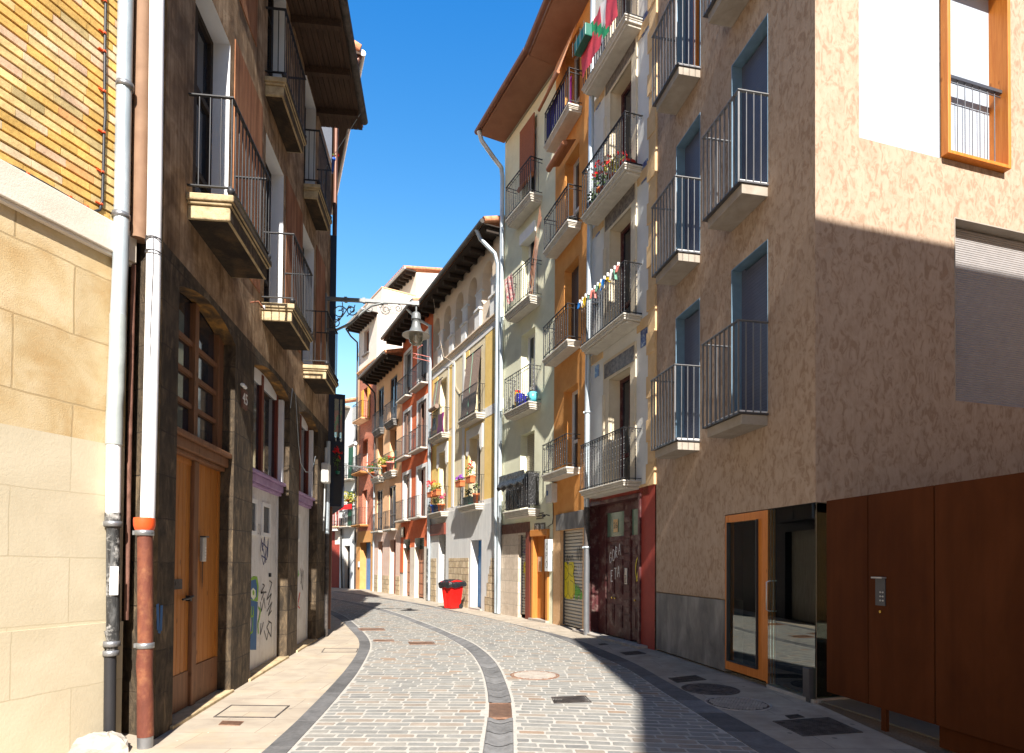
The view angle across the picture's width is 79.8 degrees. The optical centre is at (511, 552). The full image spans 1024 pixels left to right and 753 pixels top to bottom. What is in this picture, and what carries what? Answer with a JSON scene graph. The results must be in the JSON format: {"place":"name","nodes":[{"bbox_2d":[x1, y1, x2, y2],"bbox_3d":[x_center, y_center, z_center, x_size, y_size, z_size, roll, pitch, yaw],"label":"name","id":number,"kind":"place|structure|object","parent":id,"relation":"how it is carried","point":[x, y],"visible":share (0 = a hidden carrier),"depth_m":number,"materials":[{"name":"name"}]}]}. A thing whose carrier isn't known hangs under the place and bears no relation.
{"place":"outdoors","nodes":[
{"label":"outdoors","id":0,"kind":"place"},
{"bbox_2d":[120,615,358,752],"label":"pavement","id":1,"kind":"structure","parent":0,"point":[301,682],"depth_m":6.96,"materials":[{"name":"stone"}]},
{"bbox_2d":[68,731,128,752],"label":"kerb stone","id":2,"kind":"object","parent":1,"relation":"on","point":[105,742],"visible":1,"depth_m":5.11,"materials":[{"name":"stone"}]},
{"bbox_2d":[218,720,243,725],"bbox_3d":[-2.773,1.690,6.040,0.262,0.029,0.149,0,-1,5],"label":"drain grate","id":3,"kind":"object","parent":1,"relation":"on","point":[232,723],"visible":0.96,"depth_m":6.02,"materials":[{"name":"metal"}]},
{"bbox_2d":[121,0,367,738],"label":"stone house","id":4,"kind":"structure","parent":1,"relation":"on","point":[258,95],"depth_m":7.50,"materials":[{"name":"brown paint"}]},
{"bbox_2d":[124,0,148,619],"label":"drainpipe","id":5,"kind":"object","parent":4,"relation":"attached to","point":[139,156],"visible":0.86,"depth_m":5.57,"materials":[{"name":"metal"}]},
{"bbox_2d":[132,0,164,749],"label":"drainpipe","id":6,"kind":"object","parent":4,"relation":"attached to","point":[144,524],"visible":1,"depth_m":5.26,"materials":[{"name":"white metal"}]},
{"bbox_2d":[145,235,161,357],"bbox_3d":[-3.116,-2.203,5.309,0.127,1.076,0.127,0,-1,0],"label":"wire binding","id":7,"kind":"object","parent":6,"relation":"attached to","point":[151,236],"visible":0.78,"depth_m":5.26,"materials":[{"name":"grey metal"}]},
{"bbox_2d":[172,455,194,714],"bbox_3d":[-3.437,0.318,6.231,0.117,2.650,0.777,1,-1,-6],"label":"door","id":8,"kind":"structure","parent":4,"relation":"in","point":[181,597],"depth_m":6.43,"materials":[{"name":"orange wood"}]},
{"bbox_2d":[177,292,223,448],"bbox_3d":[-3.495,-1.975,6.689,0.100,1.530,1.620,1,-1,-6],"label":"window","id":9,"kind":"structure","parent":4,"relation":"in","point":[201,351],"depth_m":6.90,"materials":[{"name":"brown wood"}]},
{"bbox_2d":[192,5,212,193],"bbox_3d":[-3.498,-4.770,6.689,0.062,2.480,1.010,1,-1,-6],"label":"window","id":10,"kind":"structure","parent":4,"relation":"in","point":[203,67],"depth_m":7.00,"materials":[{"name":"grey glass"}]},
{"bbox_2d":[195,464,219,701],"bbox_3d":[-3.561,0.337,7.102,0.067,2.660,0.708,1,-1,-6],"label":"door","id":11,"kind":"structure","parent":4,"relation":"in","point":[209,479],"depth_m":7.15,"materials":[{"name":"orange wood"}]},
{"bbox_2d":[200,536,208,561],"bbox_3d":[-3.439,-0.043,6.846,0.063,0.285,0.106,1,-1,-6],"label":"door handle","id":12,"kind":"object","parent":11,"relation":"attached to","point":[203,540],"visible":1,"depth_m":6.80,"materials":[{"name":"metal"}]},
{"bbox_2d":[241,388,247,410],"bbox_3d":[-3.423,-1.960,7.838,0.024,0.240,0.200,1,-1,-6],"label":"house number","id":13,"kind":"object","parent":4,"relation":"attached to","point":[244,399],"visible":1,"depth_m":7.81,"materials":[{"name":"brown ceramic"}]},
{"bbox_2d":[250,487,278,669],"bbox_3d":[-3.772,0.392,9.175,0.115,2.680,1.959,1,-1,-7],"label":"door","id":14,"kind":"structure","parent":4,"relation":"in","point":[265,505],"depth_m":9.40,"materials":[{"name":"white paint"}]},
{"bbox_2d":[253,375,278,478],"bbox_3d":[-3.794,-1.928,9.211,0.080,1.540,1.960,1,-1,-6],"label":"window","id":15,"kind":"structure","parent":4,"relation":"in","point":[265,423],"depth_m":9.50,"materials":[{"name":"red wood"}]},
{"bbox_2d":[264,164,270,301],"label":"window","id":16,"kind":"structure","parent":4,"relation":"in","point":[266,282],"depth_m":9.57,"materials":[{"name":"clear glass"}]},
{"bbox_2d":[267,0,273,75],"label":"window","id":17,"kind":"structure","parent":4,"relation":"in","point":[270,2],"depth_m":9.62,"materials":[{"name":"brown glass"}]},
{"bbox_2d":[297,505,308,643],"bbox_3d":[-4.079,0.433,11.656,0.070,2.680,1.619,1,-1,-6],"label":"door","id":18,"kind":"structure","parent":4,"relation":"in","point":[303,521],"depth_m":12.04,"materials":[{"name":"white paint"}]},
{"bbox_2d":[299,415,308,494],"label":"window","id":19,"kind":"structure","parent":4,"relation":"in","point":[304,435],"depth_m":12.14,"materials":[{"name":"red wood"}]},
{"bbox_2d":[321,447,330,530],"bbox_3d":[-3.912,-1.330,12.851,0.160,1.751,0.260,1,-1,-6],"label":"junction box","id":20,"kind":"object","parent":4,"relation":"attached to","point":[325,472],"visible":1,"depth_m":12.76,"materials":[{"name":"grey plastic"}]},
{"bbox_2d":[324,441,329,636],"bbox_3d":[-3.978,-0.300,13.169,0.090,4.200,0.088,0,-1,0],"label":"drainpipe","id":21,"kind":"object","parent":4,"relation":"attached to","point":[326,565],"visible":1,"depth_m":13.13,"materials":[{"name":"metal"}]},
{"bbox_2d":[325,293,429,345],"bbox_3d":[-2.903,-5.045,13.300,2.235,1.020,0.610,1,-1,-7],"label":"street lamp","id":22,"kind":"object","parent":4,"relation":"attached to","point":[415,333],"visible":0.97,"depth_m":13.28,"materials":[{"name":"metal"}]},
{"bbox_2d":[213,705,289,717],"bbox_3d":[-2.769,1.700,6.531,0.701,0.027,0.542,0,-1,0],"label":"pavement cover","id":23,"kind":"object","parent":1,"relation":"on","point":[252,711],"visible":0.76,"depth_m":6.51,"materials":[{"name":"stone"}]},
{"bbox_2d":[322,648,358,651],"bbox_3d":[-3.110,1.777,11.065,0.709,0.027,0.494,0,-1,0],"label":"pavement cover","id":24,"kind":"object","parent":1,"relation":"on","point":[340,649],"visible":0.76,"depth_m":11.11,"materials":[{"name":"stone"}]},
{"bbox_2d":[322,40,365,628],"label":"metal clad house","id":25,"kind":"structure","parent":1,"relation":"on","point":[334,138],"depth_m":13.71,"materials":[{"name":"grey metal"}]},
{"bbox_2d":[334,410,341,432],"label":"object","id":26,"kind":"object","parent":25,"relation":"attached to","point":[336,413],"visible":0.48,"depth_m":13.93,"materials":[{"name":"glass"}]},
{"bbox_2d":[350,602,512,746],"bbox_3d":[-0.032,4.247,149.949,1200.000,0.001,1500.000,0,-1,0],"label":"ground","id":27,"kind":"structure","parent":0,"point":[489,695],"depth_m":7.17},
{"bbox_2d":[0,0,136,752],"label":"brick house","id":28,"kind":"structure","parent":27,"relation":"on","point":[56,249],"depth_m":4.99,"materials":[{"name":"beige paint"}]},
{"bbox_2d":[3,0,106,211],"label":"wall cable","id":29,"kind":"object","parent":28,"relation":"attached to","point":[104,52],"depth_m":5.34,"materials":[{"name":"black metal"}]},
{"bbox_2d":[102,0,133,731],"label":"drainpipe","id":30,"kind":"object","parent":28,"relation":"attached to","point":[115,393],"visible":0.94,"depth_m":5.39,"materials":[{"name":"metal"}]},
{"bbox_2d":[109,566,118,594],"bbox_3d":[-3.501,0.245,5.359,0.099,0.250,0.032,0,-1,12],"label":"paper sticker","id":31,"kind":"object","parent":30,"relation":"attached to","point":[114,571],"visible":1,"depth_m":5.35,"materials":[{"name":"white paper"}]},
{"bbox_2d":[262,611,369,752],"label":"kerb","id":32,"kind":"structure","parent":27,"relation":"on","point":[287,740],"depth_m":7.05,"materials":[{"name":"stone"}]},
{"bbox_2d":[331,510,339,587],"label":"dark red timber house","id":33,"kind":"structure","parent":27,"relation":"on","point":[335,565],"depth_m":38.27,"materials":[{"name":"paint"}]},
{"bbox_2d":[332,464,347,587],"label":"cream end house","id":34,"kind":"structure","parent":27,"relation":"on","point":[337,537],"depth_m":37.77,"materials":[{"name":"beige paint"}]},
{"bbox_2d":[339,397,358,588],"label":"white house","id":35,"kind":"structure","parent":27,"relation":"on","point":[347,535],"depth_m":37.39,"materials":[{"name":"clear paint"}]},
{"bbox_2d":[331,598,513,752],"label":"gutter channel","id":36,"kind":"object","parent":27,"relation":"on","point":[499,737],"visible":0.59,"depth_m":7.87,"materials":[{"name":"stone"}]},
{"bbox_2d":[488,703,511,718],"bbox_3d":[-0.127,1.726,6.689,0.288,0.020,0.687,0,-1,0],"label":"gutter grate","id":37,"kind":"object","parent":36,"relation":"in","point":[500,710],"visible":0.93,"depth_m":6.68,"materials":[{"name":"metal"}]},
{"bbox_2d":[333,591,799,752],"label":"kerb","id":38,"kind":"structure","parent":27,"relation":"on","point":[753,738],"depth_m":6.89,"materials":[{"name":"stone"}]},
{"bbox_2d":[331,0,542,407],"label":"sky","id":39,"kind":"structure","parent":0,"point":[417,178],"materials":[{"name":"blue"}]},
{"bbox_2d":[287,591,758,752],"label":"road","id":40,"kind":"structure","parent":0,"point":[509,683],"depth_m":6.87,"materials":[{"name":"stone"}]},
{"bbox_2d":[290,600,485,752],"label":"road setts","id":41,"kind":"structure","parent":40,"relation":"attached to","point":[443,685],"depth_m":7.27,"materials":[{"name":"stone"}]},
{"bbox_2d":[510,671,559,679],"bbox_3d":[0.326,1.761,8.757,0.706,0.030,0.706,0,-1,0],"label":"manhole cover","id":42,"kind":"object","parent":40,"relation":"on","point":[536,675],"visible":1,"depth_m":8.71,"materials":[{"name":"metal"}]},
{"bbox_2d":[331,592,756,752],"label":"road setts","id":43,"kind":"structure","parent":40,"relation":"on","point":[572,650],"depth_m":7.35,"materials":[{"name":"stone"}]},
{"bbox_2d":[551,695,591,703],"bbox_3d":[0.684,1.737,7.211,0.469,0.029,0.356,1,-1,-9],"label":"utility cover","id":44,"kind":"object","parent":43,"relation":"on","point":[571,699],"visible":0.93,"depth_m":7.18,"materials":[{"name":"metal"}]},
{"bbox_2d":[331,587,926,752],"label":"pavement","id":45,"kind":"structure","parent":0,"point":[664,665],"depth_m":7.50,"materials":[{"name":"grey stone"}]},
{"bbox_2d":[357,348,402,594],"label":"peach house","id":46,"kind":"structure","parent":45,"relation":"on","point":[383,371],"depth_m":31.78,"materials":[{"name":"paint"}]},
{"bbox_2d":[344,465,384,480],"bbox_3d":[-7.917,-4.107,31.870,2.615,0.918,0.549,1,-1,-28],"label":"street lamp","id":47,"kind":"object","parent":46,"relation":"attached to","point":[364,467],"visible":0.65,"depth_m":32.10,"materials":[{"name":"metal"}]},
{"bbox_2d":[378,490,382,530],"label":"window","id":48,"kind":"structure","parent":46,"relation":"in","point":[380,493],"depth_m":33.20,"materials":[{"name":"grey wood"}]},
{"bbox_2d":[379,387,383,426],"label":"window","id":49,"kind":"structure","parent":46,"relation":"in","point":[381,392],"depth_m":33.32,"materials":[{"name":"grey glass"}]},
{"bbox_2d":[390,485,395,528],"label":"window","id":50,"kind":"structure","parent":46,"relation":"in","point":[393,488],"depth_m":31.37,"materials":[{"name":"grey wood"}]},
{"bbox_2d":[391,375,396,417],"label":"window","id":51,"kind":"structure","parent":46,"relation":"in","point":[393,382],"depth_m":31.41,"materials":[{"name":"glass"}]},
{"bbox_2d":[345,265,441,590],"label":"brick fronted house","id":52,"kind":"structure","parent":45,"relation":"on","point":[406,283],"depth_m":35.66,"materials":[{"name":"paint"}]},
{"bbox_2d":[366,543,370,589],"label":"door","id":53,"kind":"structure","parent":52,"relation":"in","point":[368,547],"depth_m":35.96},
{"bbox_2d":[380,298,432,600],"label":"red house","id":54,"kind":"structure","parent":45,"relation":"on","point":[413,386],"depth_m":27.84,"materials":[{"name":"paint"}]},
{"bbox_2d":[407,550,409,594],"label":"door","id":55,"kind":"structure","parent":54,"relation":"in","point":[408,554],"depth_m":29.25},
{"bbox_2d":[418,549,423,597],"bbox_3d":[-3.921,0.922,27.308,0.100,2.150,1.350,1,-1,-26],"label":"door","id":56,"kind":"structure","parent":54,"relation":"in","point":[421,551],"depth_m":27.54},
{"bbox_2d":[438,579,466,608],"bbox_3d":[-2.084,1.442,21.445,0.661,1.031,0.771,-1,-1,44],"label":"wheelie bin","id":57,"kind":"object","parent":45,"relation":"on","point":[452,589],"visible":1,"depth_m":21.28,"materials":[{"name":"red plastic"}]},
{"bbox_2d":[418,215,504,612],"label":"yellow house","id":58,"kind":"structure","parent":45,"relation":"on","point":[459,299],"depth_m":22.04,"materials":[{"name":"clear paint"}]},
{"bbox_2d":[428,377,442,412],"bbox_3d":[-3.050,-6.271,24.375,0.286,1.224,1.010,1,-1,-25],"label":"reed blind","id":59,"kind":"object","parent":58,"relation":"hanging from","point":[435,405],"visible":1,"depth_m":24.37,"materials":[{"name":"beige wicker"}]},
{"bbox_2d":[432,412,443,433],"bbox_3d":[-2.942,-5.058,24.332,0.040,0.780,1.350,1,-1,-26],"label":"hung cloth","id":60,"kind":"object","parent":58,"relation":"on","point":[440,418],"visible":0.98,"depth_m":24.15,"materials":[{"name":"purple fabric"}]},
{"bbox_2d":[465,460,475,483],"bbox_3d":[-1.405,-2.718,20.678,0.337,0.735,0.521,1,-1,-25],"label":"flower planter","id":61,"kind":"object","parent":58,"relation":"attached to","point":[470,478],"visible":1,"depth_m":20.58,"materials":[{"name":"ceramic"}]},
{"bbox_2d":[461,345,482,418],"bbox_3d":[-1.429,-5.906,21.337,0.244,2.235,1.540,1,-1,-26],"label":"reed blind","id":62,"kind":"object","parent":58,"relation":"hanging from","point":[472,368],"visible":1,"depth_m":21.34,"materials":[{"name":"brown wicker"}]},
{"bbox_2d":[477,439,479,500],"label":"window","id":63,"kind":"structure","parent":58,"relation":"in","point":[478,448],"depth_m":21.99,"materials":[{"name":"white paint"}]},
{"bbox_2d":[477,356,480,411],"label":"window","id":64,"kind":"structure","parent":58,"relation":"in","point":[479,376],"depth_m":22.02,"materials":[{"name":"white paint"}]},
{"bbox_2d":[478,540,481,606],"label":"door","id":65,"kind":"structure","parent":58,"relation":"in","point":[480,541],"depth_m":21.59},
{"bbox_2d":[474,48,555,622],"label":"green house","id":66,"kind":"structure","parent":45,"relation":"on","point":[524,585],"depth_m":17.92,"materials":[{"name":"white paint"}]},
{"bbox_2d":[504,273,514,304],"bbox_3d":[-0.068,-7.767,18.058,0.038,0.840,0.805,1,-1,-26],"label":"hung cloth","id":67,"kind":"object","parent":66,"relation":"hanging from","point":[509,289],"visible":1,"depth_m":18.07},
{"bbox_2d":[497,470,538,510],"bbox_3d":[0.146,-1.771,17.682,0.550,1.020,1.680,1,-1,-26],"label":"bin bag screen","id":68,"kind":"object","parent":66,"relation":"attached to","point":[510,481],"visible":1,"depth_m":17.27,"materials":[{"name":"plastic"}]},
{"bbox_2d":[517,112,534,192],"bbox_3d":[0.395,-11.668,17.894,0.120,1.837,0.920,1,-1,-26],"label":"reed blind","id":69,"kind":"object","parent":66,"relation":"hanging from","point":[527,140],"visible":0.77,"depth_m":17.86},
{"bbox_2d":[527,333,534,391],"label":"window","id":70,"kind":"structure","parent":66,"relation":"in","point":[531,339],"depth_m":18.22,"materials":[{"name":"white paint"}]},
{"bbox_2d":[528,240,535,294],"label":"window","id":71,"kind":"structure","parent":66,"relation":"in","point":[531,247],"depth_m":18.29,"materials":[{"name":"white paint"}]},
{"bbox_2d":[529,127,536,192],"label":"window","id":72,"kind":"structure","parent":66,"relation":"in","point":[532,179],"depth_m":18.11,"materials":[{"name":"white paint"}]},
{"bbox_2d":[527,209,541,295],"bbox_3d":[0.597,-8.399,17.097,0.108,2.403,0.584,1,-1,-44],"label":"cane bundle","id":73,"kind":"object","parent":66,"relation":"on","point":[537,232],"visible":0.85,"depth_m":17.04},
{"bbox_2d":[545,539,552,570],"bbox_3d":[0.994,0.073,16.444,0.162,0.860,0.200,1,-1,-26],"label":"sign","id":74,"kind":"object","parent":66,"relation":"attached to","point":[548,553],"visible":1,"depth_m":16.36,"materials":[{"name":"white plastic"}]},
{"bbox_2d":[523,0,655,629],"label":"orange house","id":75,"kind":"structure","parent":45,"relation":"on","point":[555,22],"depth_m":15.59,"materials":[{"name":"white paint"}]},
{"bbox_2d":[546,483,556,526],"bbox_3d":[1.039,-1.261,16.372,0.183,1.132,0.522,1,-1,-18],"label":"meter box","id":76,"kind":"object","parent":75,"relation":"attached to","point":[551,492],"visible":1,"depth_m":16.16,"materials":[{"name":"grey metal"}]},
{"bbox_2d":[538,25,575,111],"bbox_3d":[1.137,-12.317,15.570,0.530,1.410,1.340,1,-1,-18],"label":"awning","id":77,"kind":"object","parent":75,"relation":"attached to","point":[556,72],"visible":1,"depth_m":15.47,"materials":[{"name":"fabric"}]},
{"bbox_2d":[546,75,571,137],"bbox_3d":[1.162,-11.306,15.618,0.098,0.810,1.512,1,-1,-23],"label":"hung cloth","id":78,"kind":"object","parent":75,"relation":"hanging from","point":[570,97],"visible":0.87,"depth_m":15.57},
{"bbox_2d":[546,139,575,171],"bbox_3d":[1.226,-10.014,15.459,0.370,0.217,1.100,1,-1,-18],"label":"rolled awning","id":79,"kind":"object","parent":75,"relation":"attached to","point":[561,152],"visible":1,"depth_m":15.38,"materials":[{"name":"fabric"}]},
{"bbox_2d":[572,390,577,466],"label":"window","id":80,"kind":"structure","parent":75,"relation":"in","point":[575,394],"depth_m":15.77,"materials":[{"name":"brown"}]},
{"bbox_2d":[573,158,578,220],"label":"window","id":81,"kind":"structure","parent":75,"relation":"in","point":[576,166],"depth_m":15.90,"materials":[{"name":"glass"}]},
{"bbox_2d":[574,56,579,104],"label":"window","id":82,"kind":"structure","parent":75,"relation":"in","point":[577,59],"depth_m":15.92,"materials":[{"name":"white paint"}]},
{"bbox_2d":[572,0,657,649],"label":"cream tiled house","id":83,"kind":"structure","parent":45,"relation":"on","point":[619,345],"depth_m":12.75,"materials":[{"name":"tile"}]},
{"bbox_2d":[572,22,591,56],"bbox_3d":[1.559,-11.368,13.590,0.206,0.330,0.625,1,-1,-18],"label":"planter rack","id":84,"kind":"object","parent":83,"relation":"attached to","point":[584,37],"visible":1,"depth_m":13.49,"materials":[{"name":"green metal"}]},
{"bbox_2d":[582,0,595,634],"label":"drainpipe","id":85,"kind":"object","parent":83,"relation":"attached to","point":[587,413],"visible":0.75,"depth_m":13.83,"materials":[{"name":"metal"}]},
{"bbox_2d":[577,262,619,308],"bbox_3d":[1.804,-5.542,12.968,0.060,0.338,2.024,1,-1,-18],"label":"cloth bunting","id":86,"kind":"object","parent":83,"relation":"hanging from","point":[601,283],"visible":1,"depth_m":12.80,"materials":[{"name":"multicoloured fabric"}]},
{"bbox_2d":[581,0,617,76],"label":"hung flag","id":87,"kind":"object","parent":83,"relation":"attached to","point":[604,18],"visible":0.93,"depth_m":12.99,"materials":[{"name":"red fabric"}]},
{"bbox_2d":[591,160,609,193],"bbox_3d":[1.925,-8.014,13.177,0.471,0.795,0.364,0,-1,0],"label":"flower pot","id":88,"kind":"object","parent":83,"relation":"on","point":[594,173],"visible":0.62,"depth_m":13.15,"materials":[{"name":"ceramic"}]},
{"bbox_2d":[604,152,626,179],"bbox_3d":[2.151,-7.956,12.711,0.518,0.666,0.388,0,-1,0],"label":"flower pot","id":89,"kind":"object","parent":83,"relation":"on","point":[607,162],"visible":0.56,"depth_m":12.66,"materials":[{"name":"ceramic"}]},
{"bbox_2d":[607,541,623,637],"bbox_3d":[2.249,0.785,13.377,0.122,2.070,0.820,1,-1,-18],"label":"door","id":90,"kind":"structure","parent":83,"relation":"in","point":[615,549],"depth_m":13.35,"materials":[{"name":"red paint"}]},
{"bbox_2d":[619,375,629,479],"bbox_3d":[2.532,-2.585,12.968,0.062,2.380,0.950,1,-1,-18],"label":"window","id":91,"kind":"structure","parent":83,"relation":"in","point":[624,383],"depth_m":13.25,"materials":[{"name":"red paint"}]},
{"bbox_2d":[620,222,630,312],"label":"window","id":92,"kind":"structure","parent":83,"relation":"in","point":[625,246],"depth_m":13.31,"materials":[{"name":"glass"}]},
{"bbox_2d":[621,81,630,158],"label":"window","id":93,"kind":"structure","parent":83,"relation":"in","point":[626,95],"depth_m":13.36,"materials":[{"name":"red paint"}]},
{"bbox_2d":[631,540,637,640],"bbox_3d":[2.566,0.771,12.401,0.122,2.070,0.632,1,-1,-18],"label":"door","id":94,"kind":"structure","parent":83,"relation":"in","point":[634,542],"depth_m":12.54,"materials":[{"name":"red paint"}]},
{"bbox_2d":[668,675,706,682],"bbox_3d":[2.443,1.775,8.575,0.624,0.027,0.326,1,-1,-25],"label":"utility cover","id":95,"kind":"object","parent":45,"relation":"on","point":[687,678],"visible":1,"depth_m":8.57,"materials":[{"name":"metal"}]},
{"bbox_2d":[681,683,739,694],"bbox_3d":[2.550,1.763,7.874,0.723,0.028,0.723,0,-1,0],"label":"manhole cover","id":96,"kind":"object","parent":45,"relation":"on","point":[708,689],"visible":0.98,"depth_m":7.84,"materials":[{"name":"metal"}]},
{"bbox_2d":[704,696,771,710],"bbox_3d":[2.605,1.748,7.070,0.737,0.030,0.737,0,-1,0],"label":"manhole cover","id":97,"kind":"object","parent":45,"relation":"on","point":[736,703],"visible":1,"depth_m":7.03,"materials":[{"name":"metal"}]},
{"bbox_2d":[773,717,862,735],"bbox_3d":[3.030,1.736,6.093,0.759,0.027,0.565,1,-1,-13],"label":"utility cover","id":98,"kind":"object","parent":45,"relation":"on","point":[816,726],"visible":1,"depth_m":6.07,"materials":[{"name":"metal"}]},
{"bbox_2d":[650,0,1023,740],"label":"modern block","id":99,"kind":"structure","parent":45,"relation":"on","point":[838,274],"depth_m":7.97,"materials":[{"name":"paint"}]},
{"bbox_2d":[675,298,699,438],"bbox_3d":[3.046,-2.972,10.330,0.204,2.290,0.860,1,-1,-11],"label":"window","id":100,"kind":"structure","parent":99,"relation":"in","point":[688,322],"depth_m":10.58,"materials":[{"name":"glass"}]},
{"bbox_2d":[676,113,699,250],"bbox_3d":[3.068,-6.017,10.383,0.204,2.280,0.860,1,-1,-11],"label":"window","id":101,"kind":"structure","parent":99,"relation":"in","point":[688,149],"depth_m":10.62,"materials":[{"name":"glass"}]},
{"bbox_2d":[677,0,700,65],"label":"window","id":102,"kind":"structure","parent":99,"relation":"in","point":[679,2],"depth_m":10.70,"materials":[{"name":"blue metal"}]},
{"bbox_2d":[725,510,768,683],"bbox_3d":[3.289,0.584,8.550,0.130,2.280,1.073,1,-1,-11],"label":"door","id":103,"kind":"structure","parent":99,"relation":"in","point":[760,671],"depth_m":8.24,"materials":[{"name":"orange wood"}]},
{"bbox_2d":[731,239,767,412],"bbox_3d":[3.392,-3.001,8.549,0.204,2.290,0.890,1,-1,-11],"label":"window","id":104,"kind":"structure","parent":99,"relation":"in","point":[749,279],"depth_m":8.72,"materials":[{"name":"glass"}]},
{"bbox_2d":[731,13,767,187],"bbox_3d":[3.415,-6.045,8.602,0.204,2.280,0.890,1,-1,-11],"label":"window","id":105,"kind":"structure","parent":99,"relation":"in","point":[749,71],"depth_m":8.75,"materials":[{"name":"blue glass"}]},
{"bbox_2d":[940,0,1010,172],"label":"window","id":106,"kind":"structure","parent":99,"relation":"in","point":[975,42],"depth_m":8.09,"materials":[{"name":"orange wood"}]},
{"bbox_2d":[954,217,1023,407],"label":"window","id":107,"kind":"structure","parent":99,"relation":"in","point":[989,259],"depth_m":8.17,"materials":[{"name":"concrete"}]},
{"bbox_2d":[817,703,955,752],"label":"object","id":108,"kind":"structure","parent":0,"point":[923,743],"depth_m":5.81,"materials":[{"name":"concrete"}]},
{"bbox_2d":[827,472,1023,752],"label":"steel gate","id":109,"kind":"structure","parent":108,"relation":"on","point":[939,640],"depth_m":5.34,"materials":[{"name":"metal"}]},
{"bbox_2d":[871,577,885,612],"bbox_3d":[3.575,0.412,5.964,0.062,0.352,0.140,1,-1,-10],"label":"intercom","id":110,"kind":"object","parent":109,"relation":"attached to","point":[880,591],"visible":1,"depth_m":5.96,"materials":[{"name":"grey metal"}]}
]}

